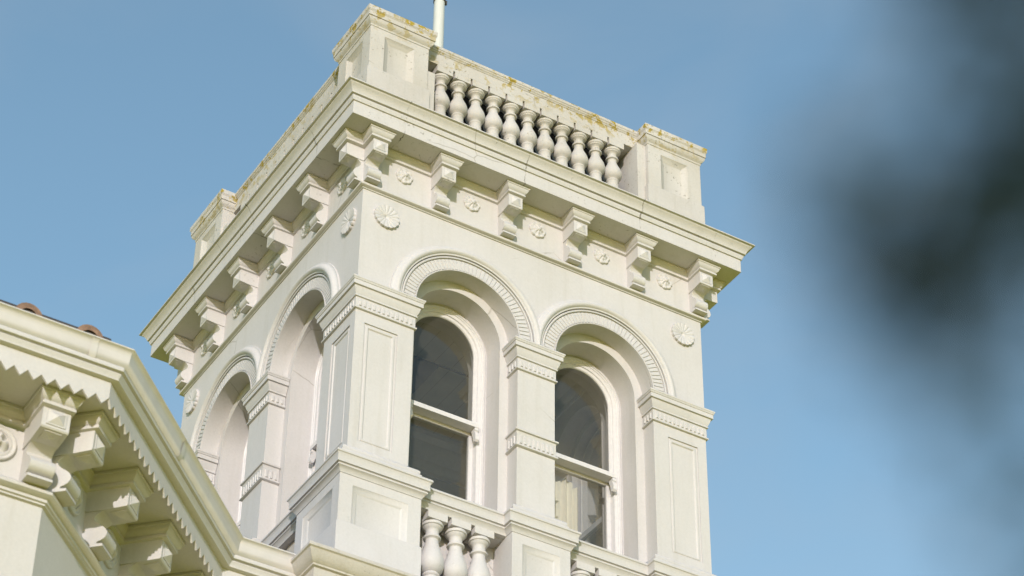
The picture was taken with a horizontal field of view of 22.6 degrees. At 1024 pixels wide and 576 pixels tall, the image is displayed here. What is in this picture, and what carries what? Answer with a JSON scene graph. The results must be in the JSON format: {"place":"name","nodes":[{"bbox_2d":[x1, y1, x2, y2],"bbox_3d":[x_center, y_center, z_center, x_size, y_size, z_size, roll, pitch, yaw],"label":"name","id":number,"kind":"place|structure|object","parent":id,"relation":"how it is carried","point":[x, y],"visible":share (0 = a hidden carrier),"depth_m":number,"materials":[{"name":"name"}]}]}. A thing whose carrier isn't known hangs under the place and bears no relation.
{"place":"outdoors","nodes":[
{"label":"outdoors","id":0,"kind":"place"},
{"bbox_2d":[0,299,295,575],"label":"house wing","id":1,"kind":"structure","parent":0,"point":[103,472],"depth_m":22.62,"materials":[{"name":"white paint"}]},
{"bbox_2d":[139,3,754,575],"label":"tower","id":2,"kind":"structure","parent":0,"point":[429,307],"depth_m":29.66,"materials":[{"name":"paint"}]},
{"bbox_2d":[237,438,247,529],"bbox_3d":[-2.920,2.550,29.948,0.217,3.009,1.118,21,-43,-24],"label":"window","id":3,"kind":"structure","parent":2,"relation":"in","point":[245,451],"depth_m":30.67,"materials":[{"name":"white paint"}]},
{"bbox_2d":[307,348,323,478],"bbox_3d":[-1.966,1.574,28.728,0.217,3.009,1.118,21,-43,-24],"label":"window","id":4,"kind":"structure","parent":2,"relation":"in","point":[318,375],"depth_m":29.30,"materials":[{"name":"white paint"}]},
{"bbox_2d":[433,0,446,47],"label":"flagpole","id":5,"kind":"object","parent":2,"relation":"on","point":[438,16],"visible":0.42,"depth_m":35.28,"materials":[{"name":"white metal"}]},
{"bbox_2d":[411,303,486,505],"bbox_3d":[-0.800,1.406,28.502,1.118,3.009,0.217,21,-43,-24],"label":"window","id":6,"kind":"structure","parent":2,"relation":"in","point":[473,430],"depth_m":28.62,"materials":[{"name":"white paint"}]},
{"bbox_2d":[568,413,602,547],"bbox_3d":[1.044,2.756,30.137,0.217,3.009,1.118,21,-43,-24],"label":"curtain","id":7,"kind":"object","parent":2,"relation":"in","point":[587,447],"depth_m":30.75,"materials":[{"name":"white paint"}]},
{"bbox_2d":[555,355,623,554],"bbox_3d":[0.762,2.019,29.233,1.118,3.009,0.217,21,-43,-24],"label":"window","id":8,"kind":"structure","parent":2,"relation":"in","point":[611,479],"depth_m":29.36,"materials":[{"name":"white paint"}]},
{"bbox_2d":[0,0,1023,575],"label":"sky","id":9,"kind":"structure","parent":0,"point":[121,121],"materials":[{"name":"blue"}]},
{"label":"ground","id":10,"kind":"structure","parent":0,"visible":0},
{"bbox_2d":[784,0,1023,575],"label":"tree","id":11,"kind":"object","parent":10,"relation":"on","point":[892,245],"visible":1,"depth_m":0.86,"materials":[{"name":"green plant"}]}
]}

